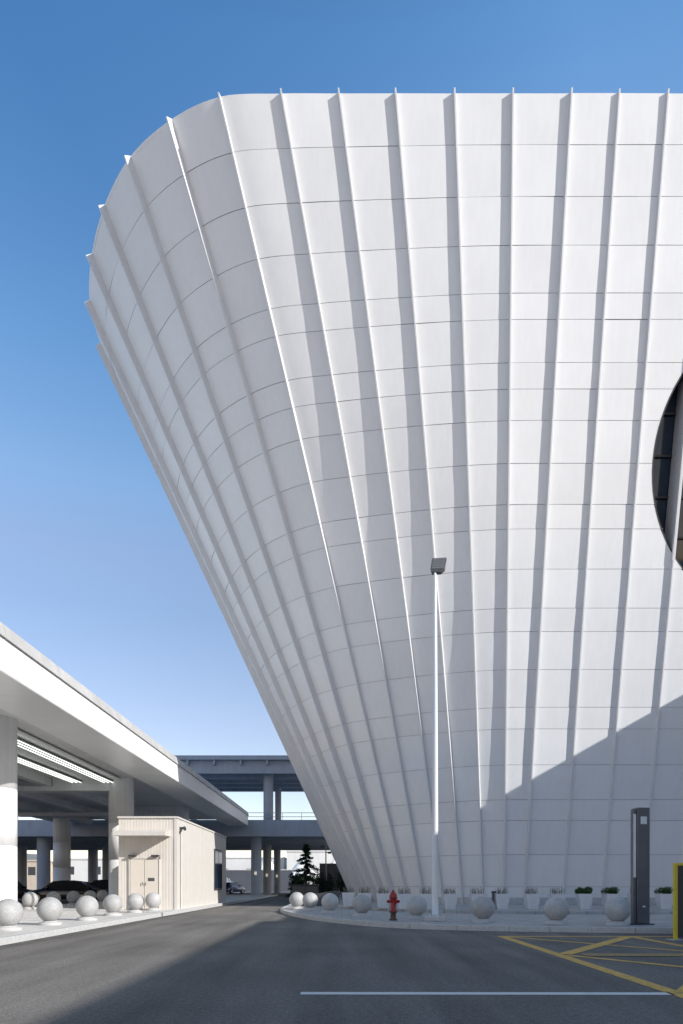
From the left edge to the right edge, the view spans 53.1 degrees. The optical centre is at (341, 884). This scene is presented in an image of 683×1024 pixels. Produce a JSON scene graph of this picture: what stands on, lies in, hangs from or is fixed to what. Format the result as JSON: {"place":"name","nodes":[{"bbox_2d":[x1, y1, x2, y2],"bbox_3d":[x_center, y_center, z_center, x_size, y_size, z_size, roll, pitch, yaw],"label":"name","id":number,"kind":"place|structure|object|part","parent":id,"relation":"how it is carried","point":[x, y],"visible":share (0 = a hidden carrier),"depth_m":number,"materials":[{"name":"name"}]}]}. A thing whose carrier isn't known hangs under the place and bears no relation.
{"place":"outdoors","nodes":[
{"label":"outdoors","id":0,"kind":"place"},
{"bbox_2d":[27,854,36,859],"bbox_3d":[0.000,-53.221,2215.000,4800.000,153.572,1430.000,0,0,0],"label":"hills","id":1,"kind":"structure","parent":0,"point":[31,856],"depth_m":2099.99,"materials":[{"name":"grey"}]},
{"bbox_2d":[27,860,52,889],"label":"beige house","id":2,"kind":"structure","parent":0,"point":[31,874],"depth_m":150.00,"materials":[{"name":"paint"}]},
{"bbox_2d":[28,867,35,874],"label":"window","id":3,"kind":"structure","parent":2,"relation":"in","point":[31,870],"depth_m":149.94,"materials":[{"name":"glass"}]},
{"bbox_2d":[71,858,101,881],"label":"white house","id":4,"kind":"structure","parent":0,"point":[79,869],"depth_m":155.00,"materials":[{"name":"paint"}]},
{"bbox_2d":[0,894,274,936],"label":"pavement","id":5,"kind":"structure","parent":0,"point":[30,921],"depth_m":21.97,"materials":[{"name":"grey concrete"}]},
{"bbox_2d":[0,899,23,930],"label":"ball bollard","id":6,"kind":"object","parent":5,"relation":"on","point":[11,913],"visible":1,"depth_m":15.70,"materials":[{"name":"concrete"}]},
{"bbox_2d":[22,892,37,908],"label":"ball bollard","id":7,"kind":"object","parent":5,"relation":"on","point":[29,900],"visible":0.94,"depth_m":29.28,"materials":[{"name":"concrete"}]},
{"bbox_2d":[36,897,62,925],"bbox_3d":[-7.684,0.702,17.993,0.650,0.735,0.650,-1,1,-22],"label":"ball bollard","id":8,"kind":"object","parent":5,"relation":"on","point":[49,910],"visible":1,"depth_m":17.77,"materials":[{"name":"concrete"}]},
{"bbox_2d":[46,891,60,900],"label":"ball bollard","id":9,"kind":"object","parent":5,"relation":"on","point":[54,894],"visible":0.4,"depth_m":32.31,"materials":[{"name":"concrete"}]},
{"bbox_2d":[66,891,79,904],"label":"ball bollard","id":10,"kind":"object","parent":5,"relation":"on","point":[72,897],"visible":0.89,"depth_m":34.77,"materials":[{"name":"concrete"}]},
{"bbox_2d":[75,896,98,920],"bbox_3d":[-7.562,0.703,20.302,0.650,0.735,0.650,1,0,21],"label":"ball bollard","id":11,"kind":"object","parent":5,"relation":"on","point":[86,907],"visible":1,"depth_m":20.08,"materials":[{"name":"concrete"}]},
{"bbox_2d":[84,890,95,898],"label":"ball bollard","id":12,"kind":"object","parent":5,"relation":"on","point":[90,893],"visible":0.44,"depth_m":37.31,"materials":[{"name":"concrete"}]},
{"bbox_2d":[97,890,107,902],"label":"ball bollard","id":13,"kind":"object","parent":5,"relation":"on","point":[102,895],"visible":0.8,"depth_m":39.75,"materials":[{"name":"concrete"}]},
{"bbox_2d":[103,894,122,915],"bbox_3d":[-7.801,0.702,23.303,0.650,0.735,0.650,0,-1,7],"label":"ball bollard","id":14,"kind":"object","parent":5,"relation":"on","point":[112,904],"visible":1,"depth_m":23.08,"materials":[{"name":"concrete"}]},
{"bbox_2d":[0,622,248,900],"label":"elevated roadway","id":15,"kind":"structure","parent":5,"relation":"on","point":[47,704],"depth_m":31.03,"materials":[{"name":"paint"}]},
{"bbox_2d":[17,755,81,782],"bbox_3d":[-15.050,-5.842,32.400,0.540,0.172,13.000,0,0,0],"label":"ceiling light","id":16,"kind":"object","parent":15,"relation":"attached to","point":[35,765],"visible":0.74,"depth_m":34.67,"materials":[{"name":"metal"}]},
{"bbox_2d":[17,737,112,782],"bbox_3d":[-13.250,-5.842,32.400,0.540,0.172,13.000,0,0,0],"label":"ceiling light","id":17,"kind":"object","parent":15,"relation":"attached to","point":[50,755],"visible":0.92,"depth_m":31.90,"materials":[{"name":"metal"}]},
{"bbox_2d":[126,893,143,912],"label":"ball bollard","id":18,"kind":"object","parent":5,"relation":"on","point":[135,902],"visible":1,"depth_m":25.68,"materials":[{"name":"concrete"}]},
{"bbox_2d":[145,892,160,910],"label":"ball bollard","id":19,"kind":"object","parent":5,"relation":"on","point":[153,901],"visible":1,"depth_m":27.78,"materials":[{"name":"concrete"}]},
{"bbox_2d":[113,816,226,909],"bbox_3d":[-8.016,-0.895,34.470,2.847,3.930,13.140,0,0,0],"label":"utility hut","id":20,"kind":"object","parent":5,"relation":"on","point":[175,862],"visible":0.89,"depth_m":28.80,"materials":[{"name":"metal"}]},
{"bbox_2d":[130,859,143,908],"bbox_3d":[-8.600,-0.005,28.754,0.580,2.090,0.132,0,0,0],"label":"door","id":21,"kind":"structure","parent":20,"relation":"in","point":[136,865],"depth_m":28.75,"materials":[{"name":"metal"}]},
{"bbox_2d":[145,859,158,908],"bbox_3d":[-8.000,-0.005,28.754,0.580,2.090,0.132,0,0,0],"label":"door","id":22,"kind":"structure","parent":20,"relation":"in","point":[151,865],"depth_m":28.75,"materials":[{"name":"metal"}]},
{"bbox_2d":[214,849,221,889],"bbox_3d":[-6.902,-0.805,38.250,0.055,2.250,2.300,0,0,0],"label":"window","id":23,"kind":"structure","parent":20,"relation":"in","point":[217,853],"depth_m":37.89,"materials":[{"name":"glass"}]},
{"bbox_2d":[226,857,286,868],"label":"warehouse","id":24,"kind":"structure","parent":0,"point":[238,862],"depth_m":190.00,"materials":[{"name":"metal"}]},
{"bbox_2d":[261,858,273,868],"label":"membrane tent","id":25,"kind":"object","parent":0,"point":[272,865],"visible":0.05,"depth_m":138.60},
{"bbox_2d":[292,856,318,878],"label":"membrane tent","id":26,"kind":"object","parent":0,"point":[297,865],"visible":0.16,"depth_m":140.67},
{"bbox_2d":[286,850,333,884],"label":"grey warehouse","id":27,"kind":"structure","parent":0,"point":[294,856],"depth_m":175.00,"materials":[{"name":"metal"}]},
{"bbox_2d":[0,890,682,1023],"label":"road","id":28,"kind":"structure","parent":0,"point":[264,961],"depth_m":8.98,"materials":[{"name":"grey asphalt"}]},
{"bbox_2d":[17,881,31,898],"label":"parked car","id":29,"kind":"object","parent":28,"relation":"on","point":[21,889],"visible":0.17,"depth_m":46.82,"materials":[{"name":"black paint"}]},
{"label":"windows","id":30,"kind":"part","parent":29,"relation":"part of","materials":[{"name":"black glass"}]},
{"bbox_2d":[24,880,105,902],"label":"parked car","id":31,"kind":"object","parent":28,"relation":"on","point":[63,888],"visible":0.41,"depth_m":44.69,"materials":[{"name":"black paint"}]},
{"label":"windows","id":32,"kind":"part","parent":31,"relation":"part of","materials":[{"name":"black glass"}]},
{"bbox_2d":[91,879,108,894],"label":"parked car","id":33,"kind":"object","parent":28,"relation":"on","point":[103,884],"visible":0.06,"depth_m":51.74,"materials":[{"name":"black paint"}]},
{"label":"windows","id":34,"kind":"part","parent":33,"relation":"part of","materials":[{"name":"black glass"}]},
{"bbox_2d":[0,896,276,948],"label":"gutter","id":35,"kind":"object","parent":28,"relation":"on","point":[53,937],"visible":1,"depth_m":18.06,"materials":[{"name":"grey concrete"}]},
{"bbox_2d":[0,894,277,944],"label":"kerb","id":36,"kind":"structure","parent":28,"relation":"on","point":[5,940],"depth_m":18.62,"materials":[{"name":"concrete"}]},
{"bbox_2d":[17,755,329,894],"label":"elevated walkway","id":37,"kind":"structure","parent":28,"relation":"on","point":[267,775],"depth_m":66.00,"materials":[{"name":"grey concrete"}]},
{"bbox_2d":[226,882,244,893],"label":"parked car","id":38,"kind":"object","parent":28,"relation":"on","point":[231,887],"visible":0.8,"depth_m":85.20,"materials":[{"name":"blue paint"}]},
{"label":"windows","id":39,"kind":"part","parent":38,"relation":"part of","materials":[{"name":"grey glass"}]},
{"bbox_2d":[226,869,292,891],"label":"boundary wall","id":40,"kind":"structure","parent":28,"relation":"on","point":[242,877],"depth_m":111.92,"materials":[{"name":"grey concrete"}]},
{"bbox_2d":[288,871,300,892],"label":"shrub","id":41,"kind":"object","parent":28,"relation":"on","point":[291,880],"visible":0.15,"depth_m":46.78,"materials":[{"name":"green plant"}]},
{"bbox_2d":[320,863,345,890],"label":"hoarding","id":42,"kind":"object","parent":28,"relation":"on","point":[332,868],"visible":0.09,"depth_m":91.97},
{"bbox_2d":[280,904,672,933],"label":"kerb","id":43,"kind":"structure","parent":28,"relation":"on","point":[663,930],"depth_m":17.51,"materials":[{"name":"concrete"}]},
{"bbox_2d":[300,992,673,994],"bbox_3d":[1.585,1.196,7.485,4.070,0.001,0.170,0,0,0],"label":"road marking white line","id":44,"kind":"object","parent":28,"relation":"on","point":[524,993],"visible":1,"depth_m":7.48,"materials":[{"name":"paint"}]},
{"bbox_2d":[498,936,682,997],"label":"road marking yellow hatching","id":45,"kind":"object","parent":28,"relation":"on","point":[678,992],"visible":1,"depth_m":11.76,"materials":[{"name":"paint"}]},
{"bbox_2d":[580,953,682,955],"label":"road marking","id":46,"kind":"object","parent":28,"relation":"on","point":[608,954],"visible":1,"depth_m":11.57,"materials":[{"name":"yellow paint"}]},
{"bbox_2d":[667,863,682,939],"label":"yellow barrier","id":47,"kind":"object","parent":28,"relation":"on","point":[677,900],"visible":1,"depth_m":14.73,"materials":[{"name":"metal"}]},
{"bbox_2d":[0,0,682,860],"label":"sky","id":48,"kind":"structure","parent":0,"point":[100,574],"materials":[{"name":"blue"}]},
{"bbox_2d":[84,87,682,904],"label":"terminal building","id":49,"kind":"structure","parent":0,"point":[366,357],"depth_m":28.92,"materials":[{"name":"paint"}]},
{"bbox_2d":[652,373,682,569],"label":"round window","id":50,"kind":"structure","parent":49,"relation":"in","point":[662,454],"depth_m":29.09,"materials":[{"name":"black glass"}]},
{"bbox_2d":[284,894,672,926],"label":"pavement","id":51,"kind":"structure","parent":0,"point":[601,920],"depth_m":21.33,"materials":[{"name":"grey concrete"}]},
{"bbox_2d":[289,892,303,908],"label":"ball bollard","id":52,"kind":"object","parent":51,"relation":"on","point":[295,899],"visible":0.93,"depth_m":29.36,"materials":[{"name":"concrete"}]},
{"bbox_2d":[285,844,322,897],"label":"conifer tree","id":53,"kind":"object","parent":51,"relation":"on","point":[305,869],"visible":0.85,"depth_m":44.89,"materials":[{"name":"green plant"}]},
{"bbox_2d":[292,885,318,895],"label":"utility cabinet","id":54,"kind":"object","parent":51,"relation":"on","point":[303,890],"visible":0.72,"depth_m":41.19,"materials":[{"name":"black metal"}]},
{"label":"door","id":55,"kind":"part","parent":54,"relation":"part of","materials":[{"name":"metal"}]},
{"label":"door","id":56,"kind":"part","parent":54,"relation":"part of","materials":[{"name":"metal"}]},
{"bbox_2d":[302,892,317,909],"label":"ball bollard","id":57,"kind":"object","parent":51,"relation":"on","point":[310,900],"visible":0.99,"depth_m":27.97,"materials":[{"name":"concrete"}]},
{"bbox_2d":[301,890,338,905],"bbox_3d":[-1.200,0.681,33.500,2.200,0.777,0.600,0,0,0],"label":"dark barrier","id":58,"kind":"object","parent":51,"relation":"on","point":[321,895],"visible":0.28,"depth_m":33.36,"materials":[{"name":"metal"}]},
{"bbox_2d":[312,868,330,892],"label":"shrub","id":59,"kind":"object","parent":51,"relation":"on","point":[322,883],"visible":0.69,"depth_m":46.27,"materials":[{"name":"green plant"}]},
{"bbox_2d":[321,840,330,887],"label":"street pole","id":60,"kind":"object","parent":51,"relation":"on","point":[325,856],"visible":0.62,"depth_m":52.97,"materials":[{"name":"metal"}]},
{"bbox_2d":[321,893,338,912],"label":"ball bollard","id":61,"kind":"object","parent":51,"relation":"on","point":[330,902],"visible":0.99,"depth_m":25.08,"materials":[{"name":"concrete"}]},
{"bbox_2d":[326,872,333,891],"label":"shrub","id":62,"kind":"object","parent":51,"relation":"on","point":[330,880],"visible":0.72,"depth_m":51.76,"materials":[{"name":"green plant"}]},
{"bbox_2d":[332,872,346,896],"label":"shrub","id":63,"kind":"object","parent":51,"relation":"on","point":[339,882],"visible":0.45,"depth_m":49.74,"materials":[{"name":"green plant"}]},
{"bbox_2d":[352,894,371,916],"bbox_3d":[0.683,0.702,22.895,0.650,0.735,0.650,0,1,-8],"label":"ball bollard","id":64,"kind":"object","parent":51,"relation":"on","point":[361,904],"visible":1,"depth_m":22.66,"materials":[{"name":"concrete"}]},
{"bbox_2d":[386,890,399,920],"bbox_3d":[1.525,0.620,20.187,0.354,0.900,0.351,0,0,21],"label":"fire hydrant","id":65,"kind":"object","parent":51,"relation":"on","point":[393,901],"visible":1,"depth_m":20.12,"materials":[{"name":"red metal"}]},
{"bbox_2d":[406,895,426,918],"bbox_3d":[2.331,0.702,21.197,0.650,0.735,0.650,0,0,8],"label":"ball bollard","id":66,"kind":"object","parent":51,"relation":"on","point":[416,906],"visible":0.98,"depth_m":20.97,"materials":[{"name":"concrete"}]},
{"bbox_2d":[424,558,446,920],"bbox_3d":[2.756,-4.259,19.942,0.672,10.658,0.525,0,0,0],"label":"lamp post","id":67,"kind":"object","parent":51,"relation":"on","point":[438,565],"visible":1,"depth_m":19.84,"materials":[{"name":"metal"}]},
{"bbox_2d":[471,896,494,922],"bbox_3d":[3.983,0.702,19.200,0.650,0.735,0.650,-1,0,-30],"label":"ball bollard","id":68,"kind":"object","parent":51,"relation":"on","point":[483,908],"visible":0.99,"depth_m":18.97,"materials":[{"name":"concrete"}]},
{"bbox_2d":[338,895,672,913],"bbox_3d":[19.700,1.032,42.000,40.600,0.135,36.000,0,0,0],"label":"pavement step","id":69,"kind":"object","parent":51,"relation":"on","point":[511,909],"visible":0.19,"depth_m":26.09,"materials":[{"name":"grey concrete"}]},
{"bbox_2d":[342,886,354,905],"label":"potted plant","id":70,"kind":"object","parent":69,"relation":"on","point":[348,896],"visible":0.98,"depth_m":29.97,"materials":[{"name":"ceramic"}]},
{"bbox_2d":[358,887,371,898],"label":"potted plant","id":71,"kind":"object","parent":69,"relation":"on","point":[368,894],"visible":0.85,"depth_m":28.34,"materials":[{"name":"ceramic"}]},
{"bbox_2d":[376,887,389,907],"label":"potted plant","id":72,"kind":"object","parent":69,"relation":"on","point":[382,898],"visible":0.98,"depth_m":27.16,"materials":[{"name":"ceramic"}]},
{"bbox_2d":[397,886,411,908],"bbox_3d":[2.432,0.518,26.600,0.570,0.895,0.570,0,0,0],"label":"potted plant","id":73,"kind":"object","parent":69,"relation":"on","point":[402,897],"visible":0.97,"depth_m":26.36,"materials":[{"name":"ceramic"}]},
{"bbox_2d":[418,887,431,908],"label":"potted plant","id":74,"kind":"object","parent":69,"relation":"on","point":[427,896],"visible":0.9,"depth_m":26.16,"materials":[{"name":"ceramic"}]},
{"bbox_2d":[442,888,457,908],"bbox_3d":[4.170,0.534,26.300,0.570,0.862,0.570,0,0,-1],"label":"potted plant","id":75,"kind":"object","parent":69,"relation":"on","point":[449,900],"visible":0.99,"depth_m":26.07,"materials":[{"name":"ceramic"}]},
{"bbox_2d":[468,887,485,907],"bbox_3d":[5.207,0.518,26.300,0.570,0.895,0.570,0,0,-3],"label":"potted plant","id":76,"kind":"object","parent":69,"relation":"on","point":[473,897],"visible":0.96,"depth_m":26.12,"materials":[{"name":"ceramic"}]},
{"bbox_2d":[491,891,495,904],"bbox_3d":[5.840,0.615,26.190,0.160,0.700,0.160,0,0,0],"label":"dark post","id":77,"kind":"object","parent":69,"relation":"on","point":[493,895],"visible":0.77,"depth_m":26.16,"materials":[{"name":"metal"}]},
{"bbox_2d":[495,887,509,908],"bbox_3d":[6.162,0.524,26.300,0.570,0.882,0.570,0,0,0],"label":"potted plant","id":78,"kind":"object","parent":69,"relation":"on","point":[502,900],"visible":0.98,"depth_m":26.07,"materials":[{"name":"ceramic"}]},
{"bbox_2d":[523,887,540,908],"bbox_3d":[7.326,0.534,26.300,0.570,0.862,0.570,0,0,-2],"label":"potted plant","id":79,"kind":"object","parent":69,"relation":"on","point":[532,901],"visible":0.98,"depth_m":26.07,"materials":[{"name":"ceramic"}]},
{"bbox_2d":[548,886,566,899],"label":"potted plant","id":80,"kind":"object","parent":69,"relation":"on","point":[553,894],"visible":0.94,"depth_m":26.11,"materials":[{"name":"ceramic"}]},
{"bbox_2d":[575,887,593,908],"bbox_3d":[9.360,0.517,26.319,0.762,0.896,0.607,0,0,3],"label":"potted plant","id":81,"kind":"object","parent":69,"relation":"on","point":[584,897],"visible":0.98,"depth_m":26.09,"materials":[{"name":"green plant"}]},
{"bbox_2d":[601,887,620,906],"bbox_3d":[10.340,0.521,26.285,0.630,0.887,0.661,0,0,-2],"label":"potted plant","id":82,"kind":"object","parent":69,"relation":"on","point":[612,892],"visible":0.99,"depth_m":26.11,"materials":[{"name":"green plant"}]},
{"bbox_2d":[627,887,630,905],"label":"potted plant","id":83,"kind":"object","parent":69,"relation":"on","point":[629,897],"visible":0.08,"depth_m":26.39,"materials":[{"name":"ceramic"}]},
{"bbox_2d":[654,886,672,908],"bbox_3d":[12.405,0.521,26.287,0.630,0.887,0.661,0,0,3],"label":"potted plant","id":84,"kind":"object","parent":69,"relation":"on","point":[664,899],"visible":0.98,"depth_m":26.08,"materials":[{"name":"green plant"}]},
{"bbox_2d":[544,897,568,924],"bbox_3d":[5.758,0.702,18.301,0.650,0.735,0.650,1,0,-45],"label":"ball bollard","id":85,"kind":"object","parent":51,"relation":"on","point":[556,910],"visible":1,"depth_m":18.07,"materials":[{"name":"concrete"}]},
{"bbox_2d":[604,897,630,925],"bbox_3d":[7.216,0.702,17.853,0.650,0.735,0.650,0,0,-15],"label":"ball bollard","id":86,"kind":"object","parent":51,"relation":"on","point":[617,910],"visible":1,"depth_m":17.63,"materials":[{"name":"concrete"}]},
{"bbox_2d":[630,807,654,924],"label":"information pillar","id":87,"kind":"structure","parent":51,"relation":"on","point":[640,865],"depth_m":18.07,"materials":[{"name":"metal"}]}
]}

